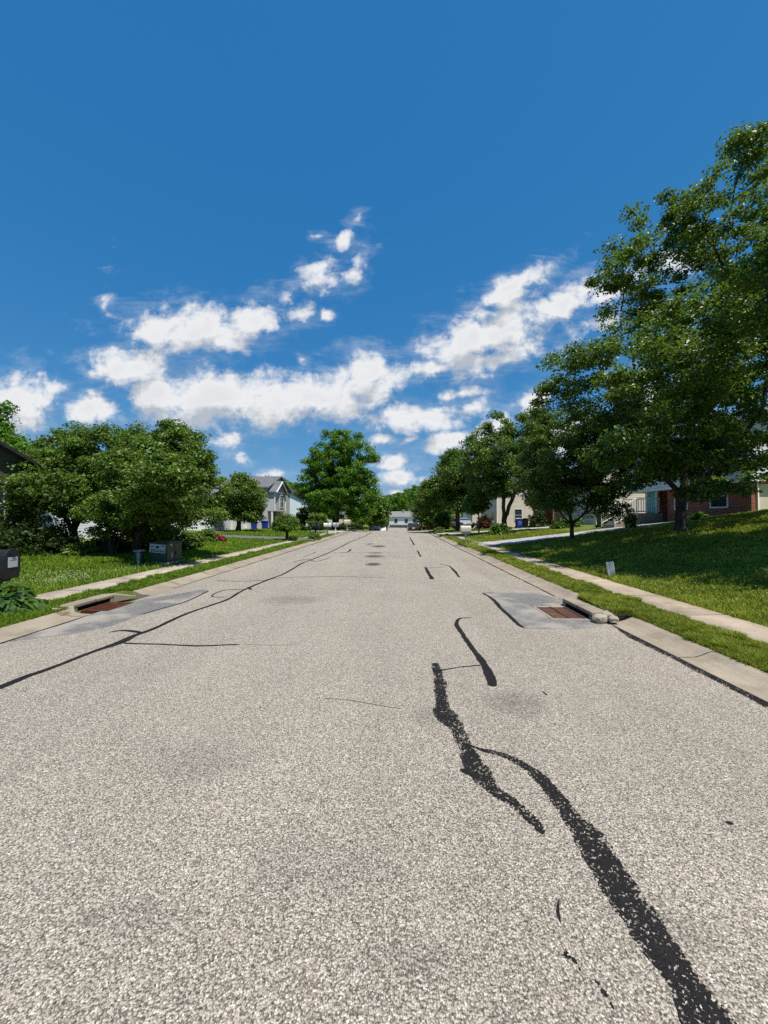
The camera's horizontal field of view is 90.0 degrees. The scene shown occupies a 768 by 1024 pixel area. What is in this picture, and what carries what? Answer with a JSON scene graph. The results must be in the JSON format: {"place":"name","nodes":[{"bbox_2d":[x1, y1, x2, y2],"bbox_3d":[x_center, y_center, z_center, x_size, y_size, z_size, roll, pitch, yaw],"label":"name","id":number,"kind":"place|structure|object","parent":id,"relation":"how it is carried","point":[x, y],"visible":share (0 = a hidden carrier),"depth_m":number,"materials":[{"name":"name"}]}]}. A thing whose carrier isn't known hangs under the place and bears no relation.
{"place":"outdoors","nodes":[
{"label":"outdoors","id":0,"kind":"place"},
{"bbox_2d":[34,530,345,601],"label":"sidewalk","id":1,"kind":"structure","parent":0,"point":[78,589],"depth_m":9.37,"materials":[{"name":"concrete"}]},
{"bbox_2d":[179,533,313,540],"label":"driveway","id":2,"kind":"structure","parent":0,"point":[239,536],"depth_m":26.31,"materials":[{"name":"grey concrete"}]},
{"bbox_2d":[311,530,345,532],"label":"driveway","id":3,"kind":"structure","parent":0,"point":[329,531],"depth_m":40.30,"materials":[{"name":"grey concrete"}]},
{"bbox_2d":[0,528,767,1023],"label":"road","id":4,"kind":"structure","parent":0,"point":[396,776],"depth_m":2.10,"materials":[{"name":"grey asphalt"}]},
{"bbox_2d":[592,613,607,623],"bbox_3d":[3.283,1.615,5.843,0.238,0.132,0.179,-3,2,-18],"label":"concrete chunk","id":5,"kind":"object","parent":4,"relation":"on","point":[600,618],"visible":1,"depth_m":5.78,"materials":[{"name":"grey concrete"}]},
{"bbox_2d":[0,0,767,509],"label":"sky","id":6,"kind":"structure","parent":0,"point":[263,227],"materials":[{"name":"blue"}]},
{"bbox_2d":[17,508,767,626],"bbox_3d":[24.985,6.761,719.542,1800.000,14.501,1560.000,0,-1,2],"label":"ground","id":7,"kind":"structure","parent":0,"point":[588,527],"depth_m":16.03,"materials":[{"name":"green plant"}]},
{"bbox_2d":[0,548,19,583],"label":"mailbox","id":8,"kind":"object","parent":7,"relation":"on","point":[9,564],"visible":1,"depth_m":5.82,"materials":[{"name":"black plastic"}]},
{"bbox_2d":[2,548,19,578],"bbox_3d":[-5.672,0.784,5.862,0.055,0.451,0.275,0,-1,-3],"label":"door","id":9,"kind":"structure","parent":8,"relation":"in","point":[11,558],"depth_m":5.84,"materials":[{"name":"black plastic"}]},
{"bbox_2d":[0,593,22,614],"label":"hosta plant","id":10,"kind":"object","parent":7,"relation":"on","point":[5,605],"visible":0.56,"depth_m":5.81,"materials":[{"name":"green plant"}]},
{"bbox_2d":[0,476,35,546],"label":"shrub","id":11,"kind":"object","parent":7,"relation":"on","point":[14,511],"visible":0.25,"depth_m":13.12,"materials":[{"name":"green plant"}]},
{"bbox_2d":[0,582,36,598],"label":"hosta plant","id":12,"kind":"object","parent":7,"relation":"on","point":[30,593],"visible":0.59,"depth_m":6.86,"materials":[{"name":"green plant"}]},
{"bbox_2d":[0,440,39,547],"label":"khaki house","id":13,"kind":"structure","parent":7,"relation":"on","point":[8,453],"depth_m":13.21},
{"bbox_2d":[0,480,6,521],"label":"window","id":14,"kind":"structure","parent":13,"relation":"in","point":[1,493],"depth_m":13.00,"materials":[{"name":"grey glass"}]},
{"bbox_2d":[0,521,41,555],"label":"shrub","id":15,"kind":"object","parent":7,"relation":"on","point":[12,542],"visible":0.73,"depth_m":12.18,"materials":[{"name":"green plant"}]},
{"bbox_2d":[0,590,48,614],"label":"hosta plant","id":16,"kind":"object","parent":7,"relation":"on","point":[30,603],"visible":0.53,"depth_m":6.03,"materials":[{"name":"green plant"}]},
{"bbox_2d":[0,501,66,556],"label":"shrub","id":17,"kind":"object","parent":7,"relation":"on","point":[24,526],"visible":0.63,"depth_m":12.83,"materials":[{"name":"green plant"}]},
{"bbox_2d":[0,400,67,473],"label":"background tree","id":18,"kind":"object","parent":7,"relation":"on","point":[19,442],"visible":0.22,"depth_m":16.77,"materials":[{"name":"green plant"}]},
{"bbox_2d":[9,516,85,554],"bbox_3d":[-11.826,0.863,13.774,2.509,1.457,2.148,0,-1,2],"label":"shrub","id":19,"kind":"object","parent":7,"relation":"on","point":[67,535],"visible":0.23,"depth_m":13.76,"materials":[{"name":"green plant"}]},
{"bbox_2d":[0,420,125,539],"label":"garden tree","id":20,"kind":"object","parent":7,"relation":"on","point":[59,493],"visible":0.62,"depth_m":14.22,"materials":[{"name":"green plant"}]},
{"bbox_2d":[31,505,116,537],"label":"white house","id":21,"kind":"structure","parent":7,"relation":"on","point":[81,527],"depth_m":20.37,"materials":[{"name":"white"}]},
{"bbox_2d":[58,541,103,555],"bbox_3d":[-10.610,1.325,13.338,1.287,0.608,1.038,0,-1,2],"label":"shrub","id":22,"kind":"object","parent":7,"relation":"on","point":[80,548],"visible":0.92,"depth_m":13.21,"materials":[{"name":"green plant"}]},
{"bbox_2d":[60,593,135,613],"bbox_3d":[-5.054,1.661,7.002,0.730,0.193,1.470,0,-1,2],"label":"storm drain","id":23,"kind":"object","parent":7,"relation":"on","point":[110,601],"visible":0.77,"depth_m":6.86,"materials":[{"name":"concrete"}]},
{"bbox_2d":[85,530,130,553],"bbox_3d":[-10.610,1.163,14.614,1.933,0.967,1.350,0,-1,2],"label":"shrub","id":24,"kind":"object","parent":7,"relation":"on","point":[122,548],"visible":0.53,"depth_m":14.46,"materials":[{"name":"green plant"}]},
{"bbox_2d":[102,524,119,554],"bbox_3d":[-9.946,1.023,13.930,1.000,1.157,0.392,0,-1,2],"label":"bare shrub","id":25,"kind":"object","parent":7,"relation":"on","point":[110,549],"visible":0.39,"depth_m":13.95,"materials":[{"name":"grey plant"}]},
{"bbox_2d":[133,550,145,564],"bbox_3d":[-7.381,1.382,11.595,0.230,0.475,0.230,0,-1,2],"label":"cable pedestal","id":26,"kind":"object","parent":7,"relation":"on","point":[139,556],"visible":0.76,"depth_m":11.50,"materials":[{"name":"green paint"}]},
{"bbox_2d":[67,418,236,554],"bbox_3d":[-7.695,-0.785,13.227,6.376,5.210,4.593,0,-1,28],"label":"garden tree","id":27,"kind":"object","parent":7,"relation":"on","point":[153,473],"visible":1,"depth_m":12.60,"materials":[{"name":"green plant"}]},
{"bbox_2d":[126,533,203,550],"bbox_3d":[-9.169,1.203,15.763,3.379,1.010,1.857,0,-1,2],"label":"shrub","id":28,"kind":"object","parent":7,"relation":"on","point":[184,546],"visible":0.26,"depth_m":15.68,"materials":[{"name":"green plant"}]},
{"bbox_2d":[148,541,184,564],"bbox_3d":[-6.883,1.273,12.130,0.720,0.740,0.950,0,-1,2],"label":"utility cabinet","id":29,"kind":"object","parent":7,"relation":"on","point":[166,552],"visible":0.93,"depth_m":11.74,"materials":[{"name":"metal"}]},
{"bbox_2d":[0,533,333,627],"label":"verge grass","id":30,"kind":"structure","parent":7,"relation":"on","point":[9,618],"depth_m":8.50,"materials":[{"name":"green plant"}]},
{"bbox_2d":[1,528,336,596],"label":"lawn grass","id":31,"kind":"structure","parent":7,"relation":"on","point":[83,564],"depth_m":11.46,"materials":[{"name":"green plant"}]},
{"bbox_2d":[3,565,140,586],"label":"clover flowers","id":32,"kind":"object","parent":31,"relation":"on","point":[65,577],"visible":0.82,"depth_m":9.05,"materials":[{"name":"plant"}]},
{"bbox_2d":[0,530,361,642],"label":"kerb","id":33,"kind":"structure","parent":7,"relation":"on","point":[13,631],"depth_m":8.14,"materials":[{"name":"concrete"}]},
{"bbox_2d":[56,612,69,615],"bbox_3d":[-5.213,1.664,6.179,0.234,0.106,0.306,3,-8,-9],"label":"dirt pile","id":34,"kind":"object","parent":33,"relation":"on","point":[63,613],"visible":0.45,"depth_m":6.14,"materials":[{"name":"beige soil"}]},
{"bbox_2d":[185,531,207,542],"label":"shrub","id":35,"kind":"object","parent":7,"relation":"on","point":[198,536],"visible":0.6,"depth_m":20.18,"materials":[{"name":"green plant"}]},
{"bbox_2d":[199,528,218,541],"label":"shrub","id":36,"kind":"object","parent":7,"relation":"on","point":[210,534],"visible":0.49,"depth_m":21.21,"materials":[{"name":"green plant"}]},
{"bbox_2d":[215,533,226,540],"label":"shrub","id":37,"kind":"object","parent":7,"relation":"on","point":[221,537],"visible":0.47,"depth_m":21.70,"materials":[{"name":"red plant"}]},
{"bbox_2d":[167,476,291,530],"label":"grey house","id":38,"kind":"structure","parent":7,"relation":"on","point":[278,491],"depth_m":40.99,"materials":[{"name":"grey"}]},
{"bbox_2d":[217,518,242,530],"bbox_3d":[-14.568,0.703,36.621,0.050,2.150,5.600,0,-1,2],"label":"garage door","id":39,"kind":"structure","parent":38,"relation":"in","point":[226,525],"depth_m":35.75,"materials":[{"name":"white"}]},
{"bbox_2d":[220,471,270,530],"bbox_3d":[-12.441,-0.845,33.378,4.949,5.604,4.215,0,-1,2],"label":"garden tree","id":40,"kind":"object","parent":7,"relation":"on","point":[246,503],"visible":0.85,"depth_m":32.66,"materials":[{"name":"green plant"}]},
{"bbox_2d":[251,522,257,528],"bbox_3d":[-13.019,1.365,38.475,0.533,0.850,0.603,0,-1,13],"label":"trash bin","id":41,"kind":"object","parent":7,"relation":"on","point":[253,526],"visible":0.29,"depth_m":38.27,"materials":[{"name":"plastic"}]},
{"bbox_2d":[261,520,268,528],"bbox_3d":[-12.219,1.346,39.448,0.596,0.950,0.669,0,-1,13],"label":"trash bin","id":42,"kind":"object","parent":7,"relation":"on","point":[264,523],"visible":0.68,"depth_m":39.22,"materials":[{"name":"plastic"}]},
{"bbox_2d":[271,514,301,539],"bbox_3d":[-6.241,1.046,24.632,2.009,2.015,2.093,0,-1,-19],"label":"ball tree","id":43,"kind":"object","parent":7,"relation":"on","point":[286,523],"visible":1,"depth_m":24.17,"materials":[{"name":"green plant"}]},
{"bbox_2d":[287,535,297,540],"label":"shrub","id":44,"kind":"object","parent":7,"relation":"on","point":[292,538],"visible":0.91,"depth_m":23.82,"materials":[{"name":"green plant"}]},
{"bbox_2d":[289,487,310,526],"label":"pale blue house","id":45,"kind":"structure","parent":7,"relation":"on","point":[295,503],"depth_m":57.53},
{"bbox_2d":[294,506,310,528],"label":"shrub","id":46,"kind":"object","parent":7,"relation":"on","point":[302,517],"visible":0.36,"depth_m":46.77,"materials":[{"name":"green plant"}]},
{"bbox_2d":[295,525,311,530],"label":"shrub","id":47,"kind":"object","parent":7,"relation":"on","point":[304,527],"visible":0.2,"depth_m":38.05,"materials":[{"name":"green plant"}]},
{"bbox_2d":[308,532,320,539],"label":"shrub","id":48,"kind":"object","parent":7,"relation":"on","point":[314,535],"visible":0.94,"depth_m":26.31,"materials":[{"name":"green plant"}]},
{"bbox_2d":[312,524,319,532],"bbox_3d":[-4.746,1.458,26.760,0.555,1.207,0.270,0,-1,2],"label":"mailbox","id":49,"kind":"object","parent":7,"relation":"on","point":[315,527],"visible":0.93,"depth_m":26.67,"materials":[{"name":"black plastic"}]},
{"bbox_2d":[305,512,327,529],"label":"bush","id":50,"kind":"object","parent":7,"relation":"on","point":[321,518],"visible":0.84,"depth_m":40.70,"materials":[{"name":"green plant"}]},
{"bbox_2d":[324,523,330,534],"bbox_3d":[-4.651,1.516,31.661,0.605,1.228,0.333,0,-1,2],"label":"mailbox","id":51,"kind":"object","parent":7,"relation":"on","point":[327,525],"visible":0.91,"depth_m":31.54,"materials":[{"name":"white plastic"}]},
{"bbox_2d":[319,511,345,524],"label":"cream house","id":52,"kind":"structure","parent":7,"relation":"on","point":[340,520],"depth_m":86.44,"materials":[{"name":"beige"}]},
{"bbox_2d":[333,523,338,533],"bbox_3d":[-4.405,1.574,35.154,0.555,1.209,0.333,0,-1,2],"label":"mailbox","id":53,"kind":"object","parent":7,"relation":"on","point":[335,525],"visible":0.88,"depth_m":35.04,"materials":[{"name":"white plastic"}]},
{"bbox_2d":[291,428,383,529],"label":"maple tree","id":54,"kind":"object","parent":7,"relation":"on","point":[332,492],"visible":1,"depth_m":44.62,"materials":[{"name":"green plant"}]},
{"bbox_2d":[215,475,462,519],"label":"woods","id":55,"kind":"object","parent":7,"relation":"on","point":[400,501],"visible":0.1,"depth_m":218.09,"materials":[{"name":"green plant"}]},
{"bbox_2d":[344,520,349,530],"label":"mailbox","id":56,"kind":"object","parent":7,"relation":"on","point":[347,522],"visible":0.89,"depth_m":41.93,"materials":[{"name":"beige plastic"}]},
{"bbox_2d":[328,522,373,529],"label":"shrub","id":57,"kind":"object","parent":7,"relation":"on","point":[343,526],"visible":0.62,"depth_m":57.43,"materials":[{"name":"green plant"}]},
{"bbox_2d":[353,494,391,530],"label":"street tree","id":58,"kind":"object","parent":7,"relation":"on","point":[382,505],"visible":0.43,"depth_m":64.78,"materials":[{"name":"green plant"}]},
{"bbox_2d":[372,525,380,530],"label":"parked car","id":59,"kind":"object","parent":7,"relation":"on","point":[378,528],"visible":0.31,"depth_m":69.03,"materials":[{"name":"grey paint"}]},
{"bbox_2d":[389,510,418,527],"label":"white house","id":60,"kind":"structure","parent":7,"relation":"on","point":[401,519],"depth_m":148.71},
{"bbox_2d":[407,523,418,530],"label":"parked car","id":61,"kind":"object","parent":7,"relation":"on","point":[412,527],"visible":0.83,"depth_m":65.60,"materials":[{"name":"grey paint"}]},
{"bbox_2d":[418,525,434,530],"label":"shrub","id":62,"kind":"object","parent":7,"relation":"on","point":[424,527],"visible":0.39,"depth_m":65.09,"materials":[{"name":"green plant"}]},
{"bbox_2d":[409,481,454,529],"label":"street tree","id":63,"kind":"object","parent":7,"relation":"on","point":[424,519],"visible":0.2,"depth_m":57.17,"materials":[{"name":"green plant"}]},
{"bbox_2d":[433,527,444,532],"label":"shrub","id":64,"kind":"object","parent":7,"relation":"on","point":[438,530],"visible":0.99,"depth_m":36.51,"materials":[{"name":"green plant"}]},
{"bbox_2d":[431,510,453,528],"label":"young tree","id":65,"kind":"object","parent":7,"relation":"on","point":[444,517],"visible":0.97,"depth_m":42.16,"materials":[{"name":"green plant"}]},
{"bbox_2d":[433,517,455,529],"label":"shrub","id":66,"kind":"object","parent":7,"relation":"on","point":[446,526],"visible":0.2,"depth_m":59.03,"materials":[{"name":"green plant"}]},
{"bbox_2d":[412,447,485,530],"bbox_3d":[6.755,-2.237,38.611,7.775,8.927,6.284,0,-1,2],"label":"street tree","id":67,"kind":"object","parent":7,"relation":"on","point":[445,486],"visible":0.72,"depth_m":38.17,"materials":[{"name":"green plant"}]},
{"bbox_2d":[451,518,475,527],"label":"parked car","id":68,"kind":"object","parent":7,"relation":"on","point":[465,522],"visible":0.84,"depth_m":53.58,"materials":[{"name":"silver paint"}]},
{"bbox_2d":[460,525,470,538],"bbox_3d":[4.629,1.377,21.835,0.605,1.233,0.396,0,-1,2],"label":"mailbox","id":69,"kind":"object","parent":7,"relation":"on","point":[465,530],"visible":0.88,"depth_m":21.68,"materials":[{"name":"beige plastic"}]},
{"bbox_2d":[451,536,486,544],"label":"daylily clump","id":70,"kind":"object","parent":7,"relation":"on","point":[469,540],"visible":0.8,"depth_m":21.33,"materials":[{"name":"green plant"}]},
{"bbox_2d":[463,512,480,527],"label":"beige house","id":71,"kind":"structure","parent":7,"relation":"on","point":[473,518],"depth_m":61.54,"materials":[{"name":"beige"}]},
{"bbox_2d":[461,491,492,532],"bbox_3d":[7.665,0.128,31.720,2.698,3.881,2.855,0,-1,2],"label":"young tree","id":72,"kind":"object","parent":7,"relation":"on","point":[471,505],"visible":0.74,"depth_m":31.27,"materials":[{"name":"green plant"}]},
{"bbox_2d":[474,514,493,528],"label":"shrub","id":73,"kind":"object","parent":7,"relation":"on","point":[485,521],"visible":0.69,"depth_m":40.27,"materials":[{"name":"red plant"}]},
{"bbox_2d":[488,523,515,534],"bbox_3d":[8.498,1.283,28.271,1.972,1.020,1.836,0,-1,-32],"label":"shrub","id":74,"kind":"object","parent":7,"relation":"on","point":[500,528],"visible":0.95,"depth_m":27.89,"materials":[{"name":"green plant"}]},
{"bbox_2d":[452,405,561,525],"bbox_3d":[10.093,-3.207,30.086,8.905,10.219,6.368,0,-1,-29],"label":"street tree","id":75,"kind":"object","parent":7,"relation":"on","point":[493,480],"visible":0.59,"depth_m":29.09,"materials":[{"name":"green plant"}]},
{"bbox_2d":[481,477,532,526],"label":"beige house","id":76,"kind":"structure","parent":7,"relation":"on","point":[519,509],"depth_m":44.52,"materials":[{"name":"beige paint"}]},
{"bbox_2d":[491,510,493,522],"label":"window","id":77,"kind":"structure","parent":76,"relation":"in","point":[492,511],"depth_m":46.79,"materials":[{"name":"grey glass"}]},
{"bbox_2d":[514,509,521,520],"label":"window","id":78,"kind":"structure","parent":76,"relation":"in","point":[517,512],"depth_m":44.47,"materials":[{"name":"white glass"}]},
{"bbox_2d":[515,518,522,527],"bbox_3d":[13.171,1.087,37.569,0.627,1.000,0.703,0,-1,-4],"label":"trash bin","id":79,"kind":"object","parent":7,"relation":"on","point":[518,522],"visible":0.96,"depth_m":37.30,"materials":[{"name":"plastic"}]},
{"bbox_2d":[522,518,528,526],"bbox_3d":[13.927,1.076,37.943,0.596,0.950,0.669,0,-1,-4],"label":"trash bin","id":80,"kind":"object","parent":7,"relation":"on","point":[525,521],"visible":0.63,"depth_m":37.68,"materials":[{"name":"black plastic"}]},
{"bbox_2d":[527,510,548,527],"bbox_3d":[14.544,0.648,36.491,2.147,1.830,2.008,0,-1,2],"label":"shrub","id":81,"kind":"object","parent":7,"relation":"on","point":[536,517],"visible":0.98,"depth_m":36.09,"materials":[{"name":"green plant"}]},
{"bbox_2d":[525,504,552,524],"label":"shrub","id":82,"kind":"object","parent":7,"relation":"on","point":[549,516],"visible":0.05,"depth_m":40.71,"materials":[{"name":"red plant"}]},
{"bbox_2d":[548,517,583,527],"bbox_3d":[14.216,0.855,30.086,2.779,0.986,1.764,0,-1,2],"label":"shrub","id":83,"kind":"object","parent":7,"relation":"on","point":[560,523],"visible":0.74,"depth_m":29.70,"materials":[{"name":"green plant"}]},
{"bbox_2d":[508,408,637,539],"bbox_3d":[8.819,-1.723,17.796,5.441,6.555,4.440,0,-1,-22],"label":"pear tree","id":84,"kind":"object","parent":7,"relation":"on","point":[547,476],"visible":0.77,"depth_m":17.29,"materials":[{"name":"green plant"}]},
{"bbox_2d":[533,598,630,619],"bbox_3d":[3.244,1.656,6.654,1.180,0.193,1.450,0,-1,2],"label":"storm drain","id":85,"kind":"object","parent":7,"relation":"on","point":[582,609],"visible":0.66,"depth_m":6.35,"materials":[{"name":"concrete"}]},
{"bbox_2d":[602,610,616,616],"bbox_3d":[3.482,1.562,5.924,0.273,0.070,0.179,-4,8,-38],"label":"concrete chunk","id":86,"kind":"object","parent":85,"relation":"on","point":[607,613],"visible":0.68,"depth_m":5.86,"materials":[{"name":"grey concrete"}]},
{"bbox_2d":[421,530,767,701],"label":"kerb","id":87,"kind":"structure","parent":7,"relation":"on","point":[747,678],"depth_m":4.67,"materials":[{"name":"concrete"}]},
{"bbox_2d":[608,615,618,622],"bbox_3d":[3.441,1.610,5.763,0.137,0.098,0.153,-3,4,23],"label":"concrete chunk","id":88,"kind":"object","parent":87,"relation":"on","point":[613,619],"visible":1,"depth_m":5.71,"materials":[{"name":"grey concrete"}]},
{"bbox_2d":[553,461,644,524],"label":"beige house","id":89,"kind":"structure","parent":7,"relation":"on","point":[590,521],"depth_m":33.47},
{"bbox_2d":[439,533,767,672],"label":"verge grass","id":90,"kind":"structure","parent":7,"relation":"on","point":[742,647],"depth_m":5.74,"materials":[{"name":"green plant"}]},
{"bbox_2d":[606,562,614,576],"bbox_3d":[5.550,1.431,9.392,0.221,0.436,0.055,0,-1,2],"label":"utility marker","id":91,"kind":"object","parent":7,"relation":"on","point":[610,568],"visible":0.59,"depth_m":9.37,"materials":[{"name":"white plastic"}]},
{"bbox_2d":[622,508,637,527],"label":"shrub","id":92,"kind":"object","parent":7,"relation":"on","point":[630,520],"visible":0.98,"depth_m":20.05,"materials":[{"name":"green plant"}]},
{"bbox_2d":[524,119,767,531],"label":"pear tree","id":93,"kind":"object","parent":7,"relation":"on","point":[703,389],"visible":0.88,"depth_m":12.55,"materials":[{"name":"green plant"}]},
{"bbox_2d":[601,403,767,527],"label":"brick house","id":94,"kind":"structure","parent":7,"relation":"on","point":[660,503],"depth_m":21.04,"materials":[{"name":"red brick"}]},
{"bbox_2d":[646,491,657,512],"bbox_3d":[16.818,-0.918,24.096,0.105,2.075,1.020,0,-1,2],"label":"storm door","id":95,"kind":"structure","parent":94,"relation":"in","point":[654,494],"depth_m":24.06,"materials":[{"name":"teal glass"}]},
{"bbox_2d":[674,499,687,509],"bbox_3d":[16.766,-0.450,21.640,0.100,0.640,1.040,0,-1,2],"label":"window","id":96,"kind":"structure","parent":94,"relation":"in","point":[675,501],"depth_m":22.09,"materials":[{"name":"grey glass"}]},
{"bbox_2d":[709,495,728,507],"bbox_3d":[16.677,-0.515,19.092,0.100,0.640,1.090,0,-1,2],"label":"window","id":97,"kind":"structure","parent":94,"relation":"in","point":[724,502],"depth_m":18.95,"materials":[{"name":"black glass"}]},
{"bbox_2d":[686,511,712,519],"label":"shrub","id":98,"kind":"object","parent":7,"relation":"on","point":[698,515],"visible":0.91,"depth_m":17.77,"materials":[{"name":"green plant"}]},
{"bbox_2d":[635,555,766,604],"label":"clover flowers","id":99,"kind":"object","parent":7,"relation":"on","point":[699,581],"visible":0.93,"depth_m":7.67,"materials":[{"name":"white plant"}]},
{"bbox_2d":[700,158,767,340],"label":"pear tree","id":100,"kind":"object","parent":7,"relation":"on","point":[748,279],"visible":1,"depth_m":8.50,"materials":[{"name":"green plant"}]},
{"bbox_2d":[437,527,548,534],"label":"driveway","id":101,"kind":"structure","parent":0,"point":[489,530],"depth_m":34.53,"materials":[{"name":"grey concrete"}]},
{"bbox_2d":[462,519,688,545],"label":"driveway","id":102,"kind":"structure","parent":0,"point":[511,541],"depth_m":21.14,"materials":[{"name":"grey concrete"}]},
{"bbox_2d":[458,540,482,544],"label":"daylily clump","id":103,"kind":"object","parent":102,"relation":"on","point":[470,543],"visible":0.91,"depth_m":20.54,"materials":[{"name":"green plant"}]},
{"bbox_2d":[595,515,608,527],"bbox_3d":[14.490,0.566,25.522,0.596,0.950,0.669,0,-1,-15],"label":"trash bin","id":104,"kind":"object","parent":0,"point":[598,519],"visible":0.4,"depth_m":25.42,"materials":[{"name":"plastic"}]},
{"bbox_2d":[444,532,767,642],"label":"sidewalk","id":105,"kind":"structure","parent":0,"point":[754,631],"depth_m":6.60,"materials":[{"name":"concrete"}]}
]}

